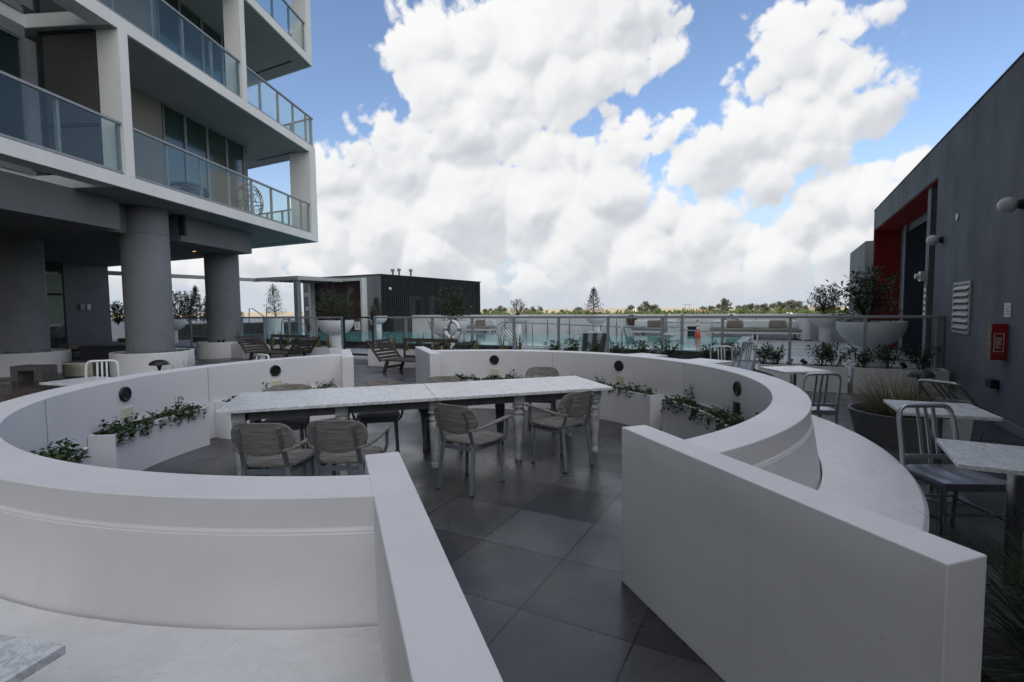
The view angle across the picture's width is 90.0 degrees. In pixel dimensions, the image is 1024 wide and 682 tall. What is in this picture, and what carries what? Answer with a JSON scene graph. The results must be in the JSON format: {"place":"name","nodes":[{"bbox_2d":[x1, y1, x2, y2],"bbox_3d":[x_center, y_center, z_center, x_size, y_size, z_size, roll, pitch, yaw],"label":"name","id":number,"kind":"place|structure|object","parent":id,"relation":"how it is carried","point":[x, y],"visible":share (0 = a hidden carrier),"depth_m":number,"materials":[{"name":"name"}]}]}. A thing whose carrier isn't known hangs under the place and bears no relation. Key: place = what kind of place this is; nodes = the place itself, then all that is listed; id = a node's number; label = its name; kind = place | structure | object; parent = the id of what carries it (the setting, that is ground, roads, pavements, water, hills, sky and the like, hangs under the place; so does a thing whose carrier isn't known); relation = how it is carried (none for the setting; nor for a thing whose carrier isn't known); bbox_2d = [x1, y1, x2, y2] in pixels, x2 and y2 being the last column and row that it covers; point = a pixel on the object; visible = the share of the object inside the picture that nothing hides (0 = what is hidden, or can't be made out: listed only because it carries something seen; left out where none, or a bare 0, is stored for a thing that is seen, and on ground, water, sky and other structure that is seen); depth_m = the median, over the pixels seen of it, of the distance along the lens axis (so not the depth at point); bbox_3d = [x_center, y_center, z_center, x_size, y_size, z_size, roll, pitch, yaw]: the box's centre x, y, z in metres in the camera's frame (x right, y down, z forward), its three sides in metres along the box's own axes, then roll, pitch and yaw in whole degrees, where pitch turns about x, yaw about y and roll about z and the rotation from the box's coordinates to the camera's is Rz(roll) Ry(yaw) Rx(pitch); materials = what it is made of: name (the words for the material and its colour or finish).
{"place":"outdoors","nodes":[
{"label":"outdoors","id":0,"kind":"place"},
{"bbox_2d":[59,338,124,358],"bbox_3d":[-15.198,0.246,18.944,0.850,0.610,2.200,2,4,30],"label":"padded daybed","id":1,"kind":"object","parent":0,"point":[74,347],"visible":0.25,"depth_m":18.10,"materials":[{"name":"beige fabric"}]},
{"bbox_2d":[79,344,125,369],"bbox_3d":[-11.396,0.455,14.651,1.340,0.662,0.740,-2,4,-20],"label":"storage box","id":2,"kind":"object","parent":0,"point":[95,352],"visible":0.48,"depth_m":14.25,"materials":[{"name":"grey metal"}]},
{"bbox_2d":[111,315,304,337],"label":"boundary wall","id":3,"kind":"structure","parent":0,"point":[118,331],"depth_m":29.84,"materials":[{"name":"white paint"}]},
{"bbox_2d":[178,320,294,339],"bbox_3d":[-16.076,-0.681,29.692,6.420,0.847,3.600,-3,4,-31],"label":"glass railing","id":4,"kind":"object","parent":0,"point":[200,328],"depth_m":27.48,"materials":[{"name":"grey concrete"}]},
{"bbox_2d":[178,291,197,322],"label":"bush","id":5,"kind":"object","parent":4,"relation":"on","point":[188,310],"visible":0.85,"depth_m":27.85,"materials":[{"name":"green plant"}]},
{"bbox_2d":[196,330,741,350],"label":"pool water","id":6,"kind":"structure","parent":0,"point":[691,343],"depth_m":20.05,"materials":[{"name":"teal liquid"}]},
{"bbox_2d":[495,322,712,343],"bbox_3d":[2.881,-0.232,17.909,7.830,0.874,0.343,1,4,28],"label":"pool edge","id":7,"kind":"object","parent":6,"relation":"in","point":[600,326],"visible":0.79,"depth_m":17.86,"materials":[{"name":"concrete"}]},
{"bbox_2d":[664,314,683,344],"bbox_3d":[5.135,-0.271,16.259,0.545,1.155,0.420,1,4,28],"label":"pool lift","id":8,"kind":"object","parent":6,"relation":"in","point":[675,329],"visible":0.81,"depth_m":16.23,"materials":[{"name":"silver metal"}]},
{"bbox_2d":[111,306,848,318],"bbox_3d":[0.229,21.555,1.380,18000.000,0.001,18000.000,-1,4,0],"label":"ground","id":9,"kind":"structure","parent":0,"point":[611,310],"depth_m":3761.62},
{"bbox_2d":[0,353,1023,681],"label":"terrace","id":10,"kind":"structure","parent":0,"point":[532,551],"depth_m":3.63,"materials":[{"name":"tile"}]},
{"bbox_2d":[0,634,65,681],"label":"bistro table","id":11,"kind":"object","parent":10,"relation":"on","point":[21,659],"visible":1,"depth_m":1.30,"materials":[{"name":"white stone"}]},
{"bbox_2d":[10,364,57,380],"bbox_3d":[-11.493,0.761,12.316,0.760,0.350,0.420,0,4,2],"label":"concrete stool","id":12,"kind":"object","parent":10,"relation":"on","point":[49,371],"visible":0.95,"depth_m":12.17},
{"bbox_2d":[0,349,71,376],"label":"round planter","id":13,"kind":"object","parent":10,"relation":"on","point":[58,357],"visible":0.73,"depth_m":13.24,"materials":[{"name":"white paint"}]},
{"bbox_2d":[50,447,90,464],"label":"curved planter","id":14,"kind":"object","parent":10,"relation":"on","point":[86,461],"visible":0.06,"depth_m":4.31,"materials":[{"name":"concrete"}]},
{"bbox_2d":[30,437,90,463],"bbox_3d":[-3.318,0.941,3.669,0.366,0.332,1.488,-3,4,-34],"label":"ivy","id":15,"kind":"object","parent":14,"relation":"in","point":[63,453],"visible":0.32,"depth_m":4.04,"materials":[{"name":"green plant"}]},
{"bbox_2d":[39,376,112,385],"bbox_3d":[-5.511,0.870,6.615,0.620,0.735,0.620,1,4,18],"label":"bistro table","id":16,"kind":"object","parent":10,"relation":"on","point":[67,382],"visible":0.29,"depth_m":6.48,"materials":[{"name":"stone"}]},
{"bbox_2d":[62,360,105,377],"bbox_3d":[-10.773,0.701,12.914,0.720,0.380,0.500,-1,4,-4],"label":"metal cube","id":17,"kind":"object","parent":10,"relation":"on","point":[72,369],"visible":0.68,"depth_m":12.67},
{"bbox_2d":[84,359,119,376],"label":"metal chair","id":18,"kind":"object","parent":10,"relation":"on","point":[97,367],"visible":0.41,"depth_m":7.14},
{"bbox_2d":[88,406,209,470],"bbox_3d":[-3.824,1.063,5.480,0.307,0.460,1.462,0,4,3],"label":"curved planter","id":19,"kind":"object","parent":10,"relation":"on","point":[157,445],"visible":0.71,"depth_m":5.35,"materials":[{"name":"concrete"}]},
{"bbox_2d":[93,396,208,446],"bbox_3d":[-3.810,0.812,5.466,0.366,0.291,1.390,0,4,3],"label":"ivy","id":20,"kind":"object","parent":19,"relation":"in","point":[131,425],"visible":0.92,"depth_m":5.28,"materials":[{"name":"green plant"}]},
{"bbox_2d":[109,348,194,376],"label":"round planter","id":21,"kind":"object","parent":10,"relation":"on","point":[130,364],"visible":0.76,"depth_m":12.66,"materials":[{"name":"white paint"}]},
{"bbox_2d":[0,0,317,353],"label":"apartment tower","id":22,"kind":"structure","parent":10,"relation":"on","point":[115,115],"depth_m":13.44,"materials":[{"name":"white paint"}]},
{"bbox_2d":[0,27,28,166],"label":"window frame","id":23,"kind":"structure","parent":22,"relation":"in","point":[13,108],"depth_m":10.53,"materials":[{"name":"grey glass"}]},
{"bbox_2d":[45,261,67,348],"bbox_3d":[-17.573,-1.250,19.620,0.162,3.560,0.809,0,4,14],"label":"door","id":24,"kind":"structure","parent":22,"relation":"in","point":[54,282],"depth_m":19.69,"materials":[{"name":"grey glass"}]},
{"bbox_2d":[156,0,180,55],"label":"window frame","id":25,"kind":"structure","parent":22,"relation":"in","point":[167,20],"depth_m":15.02,"materials":[{"name":"grey glass"}]},
{"bbox_2d":[161,102,188,192],"bbox_3d":[-10.034,-5.352,15.237,0.110,3.058,0.900,0,4,4],"label":"window frame","id":26,"kind":"structure","parent":22,"relation":"in","point":[173,120],"depth_m":15.23,"materials":[{"name":"grey glass"}]},
{"bbox_2d":[163,182,209,198],"bbox_3d":[-8.859,-4.012,13.825,1.267,0.528,1.026,-1,4,0],"label":"outdoor sofa","id":27,"kind":"object","parent":22,"relation":"on","point":[188,189],"visible":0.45,"depth_m":13.59,"materials":[{"name":"grey wicker"}]},
{"bbox_2d":[179,0,203,70],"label":"window frame","id":28,"kind":"structure","parent":22,"relation":"in","point":[193,39],"depth_m":15.99,"materials":[{"name":"grey glass"}]},
{"bbox_2d":[185,114,209,198],"bbox_3d":[-9.960,-5.413,16.182,0.110,3.058,1.000,0,4,4],"label":"window frame","id":29,"kind":"structure","parent":22,"relation":"in","point":[196,131],"depth_m":16.13,"materials":[{"name":"grey glass"}]},
{"bbox_2d":[202,19,223,84],"bbox_3d":[-9.918,-8.816,16.963,0.110,3.058,1.000,0,4,4],"label":"window frame","id":30,"kind":"structure","parent":22,"relation":"in","point":[217,54],"depth_m":17.02,"materials":[{"name":"grey glass"}]},
{"bbox_2d":[207,126,227,204],"bbox_3d":[-9.883,-5.478,17.177,0.110,3.058,1.000,0,4,4],"label":"window frame","id":31,"kind":"structure","parent":22,"relation":"in","point":[217,142],"depth_m":17.15,"materials":[{"name":"grey glass"}]},
{"bbox_2d":[226,136,246,210],"bbox_3d":[-9.805,-5.543,18.172,0.110,3.058,1.000,0,4,4],"label":"window frame","id":32,"kind":"structure","parent":22,"relation":"in","point":[235,150],"depth_m":18.18,"materials":[{"name":"grey glass"}]},
{"bbox_2d":[234,183,263,214],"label":"egg chair","id":33,"kind":"object","parent":22,"relation":"on","point":[261,205],"visible":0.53,"depth_m":16.49,"materials":[{"name":"grey metal"}]},
{"bbox_2d":[46,271,346,332],"bbox_3d":[-15.875,-1.469,23.473,3.700,3.470,18.660,1,4,28],"label":"pergola","id":34,"kind":"object","parent":10,"relation":"on","point":[296,281],"visible":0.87,"depth_m":27.95,"materials":[{"name":"grey paint"}]},
{"bbox_2d":[196,341,237,358],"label":"round planter","id":35,"kind":"object","parent":10,"relation":"on","point":[214,350],"visible":0.64,"depth_m":17.32,"materials":[{"name":"white paint"}]},
{"bbox_2d":[0,349,502,681],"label":"curved wall","id":36,"kind":"structure","parent":10,"relation":"on","point":[107,574],"depth_m":1.90,"materials":[{"name":"white paint"}]},
{"bbox_2d":[231,423,321,475],"bbox_3d":[-1.851,0.975,4.023,0.586,0.784,0.568,-1,4,1],"label":"dining chair","id":37,"kind":"object","parent":10,"relation":"on","point":[257,444],"visible":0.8,"depth_m":3.80,"materials":[{"name":"grey wood"}]},
{"bbox_2d":[235,334,319,359],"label":"lounge chair","id":38,"kind":"object","parent":10,"relation":"on","point":[293,349],"visible":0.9,"depth_m":15.87,"materials":[{"name":"brown wood"}]},
{"bbox_2d":[214,385,340,438],"bbox_3d":[-3.186,0.949,7.146,0.342,0.460,1.748,2,5,38],"label":"curved planter","id":39,"kind":"object","parent":10,"relation":"on","point":[223,423],"visible":0.19,"depth_m":6.46,"materials":[{"name":"paint"}]},
{"bbox_2d":[252,384,309,467],"bbox_3d":[-2.417,0.887,5.477,0.586,0.784,0.568,-1,4,-13],"label":"dining chair","id":40,"kind":"object","parent":10,"relation":"on","point":[298,423],"visible":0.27,"depth_m":5.45,"materials":[{"name":"grey metal"}]},
{"bbox_2d":[287,346,341,356],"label":"fence planter","id":41,"kind":"object","parent":10,"relation":"on","point":[323,350],"visible":0.37,"depth_m":15.62,"materials":[{"name":"white paint"}]},
{"bbox_2d":[306,420,389,475],"bbox_3d":[-1.318,0.964,4.093,0.586,0.784,0.568,0,4,2],"label":"dining chair","id":42,"kind":"object","parent":10,"relation":"on","point":[333,445],"visible":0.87,"depth_m":3.87,"materials":[{"name":"grey wood"}]},
{"bbox_2d":[352,379,403,452],"bbox_3d":[-1.504,0.857,5.805,0.586,0.784,0.568,-1,4,-11],"label":"dining chair","id":43,"kind":"object","parent":10,"relation":"on","point":[377,417],"visible":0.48,"depth_m":5.63,"materials":[{"name":"grey metal"}]},
{"bbox_2d":[368,348,415,367],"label":"fence planter","id":44,"kind":"object","parent":10,"relation":"on","point":[373,360],"visible":0.36,"depth_m":14.37,"materials":[{"name":"white paint"}]},
{"bbox_2d":[216,376,612,475],"bbox_3d":[-0.883,0.892,5.513,3.840,0.735,1.020,-2,4,-17],"label":"dining table","id":45,"kind":"object","parent":10,"relation":"on","point":[338,403],"visible":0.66,"depth_m":5.25,"materials":[{"name":"stone"}]},
{"bbox_2d":[366,338,475,372],"bbox_3d":[-2.285,0.392,12.783,2.806,0.856,0.882,1,4,28],"label":"daybed","id":46,"kind":"object","parent":10,"relation":"on","point":[411,358],"visible":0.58,"depth_m":13.08,"materials":[{"name":"brown wood"}]},
{"bbox_2d":[418,376,467,450],"bbox_3d":[-0.801,0.836,6.012,0.586,0.784,0.568,-1,4,-6],"label":"dining chair","id":47,"kind":"object","parent":10,"relation":"on","point":[434,379],"visible":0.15,"depth_m":6.19,"materials":[{"name":"grey metal"}]},
{"bbox_2d":[434,403,510,497],"bbox_3d":[-0.388,0.921,4.622,0.586,0.784,0.568,2,4,32],"label":"dining chair","id":48,"kind":"object","parent":10,"relation":"on","point":[466,433],"visible":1,"depth_m":4.46,"materials":[{"name":"grey wood"}]},
{"bbox_2d":[522,367,558,429],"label":"dining chair","id":49,"kind":"object","parent":10,"relation":"on","point":[534,372],"visible":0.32,"depth_m":7.09,"materials":[{"name":"grey metal"}]},
{"bbox_2d":[525,390,593,473],"bbox_3d":[0.522,0.873,5.218,0.586,0.784,0.568,-4,5,-39],"label":"dining chair","id":50,"kind":"object","parent":10,"relation":"on","point":[568,415],"visible":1,"depth_m":5.07,"materials":[{"name":"grey wood"}]},
{"bbox_2d":[558,385,663,429],"bbox_3d":[1.368,0.890,7.311,0.340,0.460,1.732,-4,5,-42],"label":"curved planter","id":51,"kind":"object","parent":10,"relation":"on","point":[637,409],"visible":0.47,"depth_m":6.91,"materials":[{"name":"concrete"}]},
{"bbox_2d":[571,373,656,397],"bbox_3d":[1.362,0.628,7.303,0.375,0.244,1.627,-4,5,-42],"label":"ivy","id":52,"kind":"object","parent":51,"relation":"in","point":[629,387],"visible":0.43,"depth_m":7.02,"materials":[{"name":"green plant"}]},
{"bbox_2d":[662,397,733,439],"bbox_3d":[2.088,1.007,5.365,0.430,0.460,2.226,-1,4,0],"label":"curved planter","id":53,"kind":"object","parent":10,"relation":"on","point":[681,425],"visible":0.23,"depth_m":5.96,"materials":[{"name":"concrete"}]},
{"bbox_2d":[660,384,758,430],"bbox_3d":[2.076,0.761,5.362,0.486,0.413,2.135,-1,4,0],"label":"ivy","id":54,"kind":"object","parent":53,"relation":"in","point":[722,417],"visible":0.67,"depth_m":5.53,"materials":[{"name":"green plant"}]},
{"bbox_2d":[415,346,986,681],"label":"curved wall","id":55,"kind":"structure","parent":10,"relation":"on","point":[784,535],"depth_m":2.16,"materials":[{"name":"white paint"}]},
{"bbox_2d":[737,341,773,376],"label":"metal chair","id":56,"kind":"object","parent":10,"relation":"on","point":[746,362],"visible":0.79,"depth_m":8.71,"materials":[{"name":"metal"}]},
{"bbox_2d":[759,366,830,385],"bbox_3d":[3.848,0.745,7.014,0.620,0.735,0.620,-1,4,-4],"label":"bistro table","id":57,"kind":"object","parent":10,"relation":"on","point":[793,371],"visible":0.44,"depth_m":6.96,"materials":[{"name":"stone"}]},
{"bbox_2d":[758,362,847,392],"bbox_3d":[5.533,0.682,9.797,1.460,0.470,0.470,1,4,28],"label":"fence planter","id":58,"kind":"object","parent":10,"relation":"on","point":[842,370],"visible":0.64,"depth_m":9.50,"materials":[{"name":"white paint"}]},
{"bbox_2d":[805,341,836,365],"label":"shrub","id":59,"kind":"object","parent":58,"relation":"in","point":[824,351],"visible":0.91,"depth_m":9.58,"materials":[{"name":"green plant"}]},
{"bbox_2d":[818,341,855,366],"bbox_3d":[5.957,0.251,9.464,0.543,0.509,0.613,-2,4,-22],"label":"shrub","id":60,"kind":"object","parent":58,"relation":"on","point":[831,356],"visible":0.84,"depth_m":9.38,"materials":[{"name":"green plant"}]},
{"bbox_2d":[800,372,841,423],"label":"metal chair","id":61,"kind":"object","parent":10,"relation":"on","point":[819,409],"visible":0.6,"depth_m":5.55,"materials":[{"name":"metal"}]},
{"bbox_2d":[847,402,930,449],"bbox_3d":[4.611,0.991,6.059,1.090,0.350,1.090,-1,4,0],"label":"planter","id":62,"kind":"object","parent":10,"relation":"on","point":[876,428],"depth_m":5.79,"materials":[{"name":"concrete"}]},
{"bbox_2d":[850,365,948,397],"bbox_3d":[6.840,0.713,9.104,1.340,0.470,0.470,1,4,28],"label":"fence planter","id":63,"kind":"object","parent":10,"relation":"on","point":[893,371],"visible":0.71,"depth_m":9.01,"materials":[{"name":"white paint"}]},
{"bbox_2d":[839,346,878,367],"bbox_3d":[6.273,0.284,9.328,0.607,0.455,0.544,-2,4,-15],"label":"shrub","id":64,"kind":"object","parent":63,"relation":"in","point":[863,359],"visible":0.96,"depth_m":9.28,"materials":[{"name":"green plant"}]},
{"bbox_2d":[873,342,908,368],"bbox_3d":[6.745,0.263,9.117,0.552,0.512,0.542,2,5,37],"label":"shrub","id":65,"kind":"object","parent":63,"relation":"on","point":[887,357],"visible":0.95,"depth_m":9.09,"materials":[{"name":"green plant"}]},
{"bbox_2d":[903,344,942,369],"bbox_3d":[7.077,0.278,8.860,0.613,0.509,0.543,-1,4,0],"label":"shrub","id":66,"kind":"object","parent":63,"relation":"in","point":[925,360],"visible":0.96,"depth_m":8.82,"materials":[{"name":"green plant"}]},
{"bbox_2d":[883,399,1002,504],"bbox_3d":[3.550,0.923,4.290,0.620,0.735,0.620,1,4,24],"label":"bistro table","id":67,"kind":"object","parent":10,"relation":"on","point":[966,411],"visible":0.57,"depth_m":4.21,"materials":[{"name":"stone"}]},
{"bbox_2d":[871,52,1023,438],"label":"grey building","id":68,"kind":"structure","parent":10,"relation":"on","point":[968,168],"depth_m":7.93,"materials":[{"name":"paint"}]},
{"bbox_2d":[900,221,926,357],"bbox_3d":[10.898,-1.448,13.620,0.087,3.860,4.600,1,4,28],"label":"door","id":69,"kind":"structure","parent":68,"relation":"in","point":[914,255],"depth_m":14.42,"materials":[{"name":"brown metal"}]},
{"bbox_2d":[951,280,971,334],"bbox_3d":[7.247,-0.541,8.272,0.047,0.830,0.880,1,4,28],"label":"louvre vent","id":70,"kind":"object","parent":68,"relation":"attached to","point":[961,307],"visible":1,"depth_m":8.21,"materials":[{"name":"metal"}]},
{"bbox_2d":[985,323,1008,360],"bbox_3d":[6.321,0.009,6.676,0.166,0.475,0.172,1,4,28],"label":"red cabinet","id":71,"kind":"object","parent":68,"relation":"attached to","point":[996,341],"visible":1,"depth_m":6.61,"materials":[{"name":"metal"}]},
{"bbox_2d":[997,197,1023,212],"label":"globe lamp","id":72,"kind":"object","parent":68,"relation":"attached to","point":[1008,204],"visible":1,"depth_m":6.23,"materials":[{"name":"white glass"}]},
{"bbox_2d":[896,403,1006,538],"bbox_3d":[2.992,0.907,3.511,0.442,0.880,0.513,0,4,3],"label":"metal chair","id":73,"kind":"object","parent":10,"relation":"on","point":[945,479],"visible":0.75,"depth_m":3.55,"materials":[{"name":"metal"}]},
{"bbox_2d":[918,379,997,441],"bbox_3d":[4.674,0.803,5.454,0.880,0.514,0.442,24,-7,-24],"label":"metal chair","id":74,"kind":"object","parent":10,"relation":"on","point":[966,428],"visible":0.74,"depth_m":5.35,"materials":[{"name":"metal"}]},
{"bbox_2d":[936,438,1023,599],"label":"bistro table","id":75,"kind":"object","parent":10,"relation":"on","point":[1008,460],"visible":0.64,"depth_m":2.88,"materials":[{"name":"stone"}]},
{"bbox_2d":[981,627,1023,681],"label":"planter","id":76,"kind":"object","parent":10,"relation":"on","point":[990,663],"depth_m":1.95,"materials":[{"name":"soil"}]},
{"bbox_2d":[914,489,1023,681],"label":"strappy plant","id":77,"kind":"object","parent":76,"relation":"on","point":[1003,624],"visible":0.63,"depth_m":1.85,"materials":[{"name":"green plant"}]},
{"bbox_2d":[112,329,920,388],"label":"pool deck","id":78,"kind":"structure","parent":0,"point":[798,351],"depth_m":17.00,"materials":[{"name":"tile"}]},
{"bbox_2d":[110,300,123,324],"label":"bush","id":79,"kind":"object","parent":78,"relation":"on","point":[115,315],"visible":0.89,"depth_m":27.87,"materials":[{"name":"green plant"}]},
{"bbox_2d":[174,317,343,348],"bbox_3d":[-10.675,-0.260,18.964,12.141,1.262,0.070,1,4,28],"label":"glass fence","id":80,"kind":"object","parent":78,"relation":"on","point":[264,331],"visible":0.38,"depth_m":17.67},
{"bbox_2d":[265,316,283,333],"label":"planter","id":81,"kind":"object","parent":78,"relation":"on","point":[272,323],"visible":0.59,"depth_m":27.11,"materials":[{"name":"white paint"}]},
{"bbox_2d":[318,320,353,346],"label":"bowl planter","id":82,"kind":"object","parent":78,"relation":"on","point":[333,327],"visible":0.83,"depth_m":17.85,"materials":[{"name":"white paint"}]},
{"bbox_2d":[312,289,356,320],"bbox_3d":[-6.222,-1.254,18.175,1.658,1.216,1.592,-1,4,0],"label":"potted tree","id":83,"kind":"object","parent":82,"relation":"on","point":[338,311],"visible":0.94,"depth_m":18.08,"materials":[{"name":"green plant"}]},
{"bbox_2d":[303,274,480,331],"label":"pool pavilion","id":84,"kind":"structure","parent":78,"relation":"on","point":[405,296],"depth_m":31.45,"materials":[{"name":"grey paint"}]},
{"bbox_2d":[409,296,423,331],"bbox_3d":[-6.066,-1.728,32.473,0.059,2.370,1.450,1,4,28],"label":"door","id":85,"kind":"structure","parent":84,"relation":"in","point":[416,303],"depth_m":32.43,"materials":[{"name":"grey metal"}]},
{"bbox_2d":[428,320,467,349],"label":"bowl planter","id":86,"kind":"object","parent":78,"relation":"on","point":[438,327],"visible":0.43,"depth_m":15.70,"materials":[{"name":"white paint"}]},
{"bbox_2d":[432,283,475,319],"bbox_3d":[-1.911,-1.189,15.951,1.501,1.256,1.590,0,4,13],"label":"potted tree","id":87,"kind":"object","parent":86,"relation":"on","point":[449,305],"visible":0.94,"depth_m":15.94,"materials":[{"name":"green plant"}]},
{"bbox_2d":[193,337,720,359],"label":"pool wall","id":88,"kind":"structure","parent":78,"relation":"on","point":[680,354],"depth_m":17.84,"materials":[{"name":"black tile"}]},
{"bbox_2d":[466,320,496,332],"bbox_3d":[-1.906,-0.779,29.050,2.000,0.825,0.800,1,4,28],"label":"outdoor sofa","id":89,"kind":"object","parent":78,"relation":"on","point":[489,325],"visible":0.76,"depth_m":28.88,"materials":[{"name":"white fabric"}]},
{"bbox_2d":[578,331,606,352],"bbox_3d":[2.176,0.128,13.966,0.675,0.854,1.780,0,4,3],"label":"sun lounger","id":90,"kind":"object","parent":78,"relation":"on","point":[591,337],"visible":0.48,"depth_m":13.25,"materials":[{"name":"white paint"}]},
{"bbox_2d":[412,313,851,339],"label":"parapet wall","id":91,"kind":"structure","parent":78,"relation":"on","point":[420,325],"depth_m":26.02,"materials":[{"name":"white paint"}]},
{"bbox_2d":[630,320,676,335],"bbox_3d":[6.755,-0.577,24.455,2.000,0.825,0.800,1,4,28],"label":"outdoor sofa","id":92,"kind":"object","parent":78,"relation":"on","point":[642,323],"visible":0.67,"depth_m":24.53,"materials":[{"name":"white fabric"}]},
{"bbox_2d":[373,315,944,377],"bbox_3d":[1.789,0.031,12.351,13.482,1.262,0.070,1,4,28],"label":"glass fence","id":93,"kind":"object","parent":78,"relation":"on","point":[939,340],"visible":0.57,"depth_m":10.92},
{"bbox_2d":[343,311,373,355],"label":"pool gate","id":94,"kind":"structure","parent":93,"relation":"attached to","point":[357,325],"depth_m":15.78,"materials":[{"name":"grey metal"}]},
{"bbox_2d":[709,320,758,339],"bbox_3d":[9.892,-0.504,22.791,2.000,0.825,0.800,1,4,28],"label":"outdoor sofa","id":95,"kind":"object","parent":78,"relation":"on","point":[738,327],"visible":0.94,"depth_m":22.75,"materials":[{"name":"fabric"}]},
{"bbox_2d":[725,336,771,362],"bbox_3d":[7.701,0.261,16.405,1.000,0.420,7.100,1,4,28],"label":"pool edge","id":96,"kind":"object","parent":78,"relation":"on","point":[743,339],"visible":0.39,"depth_m":15.64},
{"bbox_2d":[751,320,804,340],"bbox_3d":[11.403,-0.469,21.989,2.000,0.825,0.800,1,4,28],"label":"outdoor sofa","id":97,"kind":"object","parent":78,"relation":"on","point":[772,327],"visible":0.81,"depth_m":22.00,"materials":[{"name":"white fabric"}]},
{"bbox_2d":[798,318,812,340],"bbox_3d":[12.248,-0.525,21.365,0.500,1.000,0.500,-1,4,0],"label":"litter bin","id":98,"kind":"object","parent":78,"relation":"on","point":[805,325],"visible":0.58,"depth_m":21.16,"materials":[{"name":"metal"}]},
{"bbox_2d":[808,314,843,340],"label":"bowl planter","id":99,"kind":"object","parent":78,"relation":"on","point":[825,325],"visible":0.87,"depth_m":20.59,"materials":[{"name":"white paint"}]},
{"bbox_2d":[806,284,842,313],"bbox_3d":[12.635,-1.667,20.767,1.497,1.314,1.342,-2,4,-19],"label":"potted tree","id":100,"kind":"object","parent":99,"relation":"on","point":[818,298],"visible":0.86,"depth_m":20.67,"materials":[{"name":"green plant"}]},
{"bbox_2d":[848,241,872,320],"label":"block","id":101,"kind":"structure","parent":78,"relation":"on","point":[861,255],"depth_m":19.54,"materials":[{"name":"grey paint"}]},
{"bbox_2d":[836,321,907,365],"bbox_3d":[7.611,0.140,10.886,1.260,1.110,1.260,-1,4,0],"label":"bowl planter","id":102,"kind":"object","parent":78,"relation":"on","point":[885,332],"visible":0.82,"depth_m":10.49,"materials":[{"name":"white paint"}]},
{"bbox_2d":[821,263,906,321],"bbox_3d":[7.451,-0.980,10.877,1.576,1.287,1.710,-3,4,-34],"label":"potted tree","id":103,"kind":"object","parent":102,"relation":"on","point":[873,288],"visible":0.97,"depth_m":10.71,"materials":[{"name":"green plant"}]},
{"bbox_2d":[108,0,1023,313],"label":"sky","id":104,"kind":"structure","parent":0,"point":[543,153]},
{"bbox_2d":[831,363,999,418],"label":"fountain grass","id":105,"kind":"object","parent":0,"point":[907,396],"depth_m":6.05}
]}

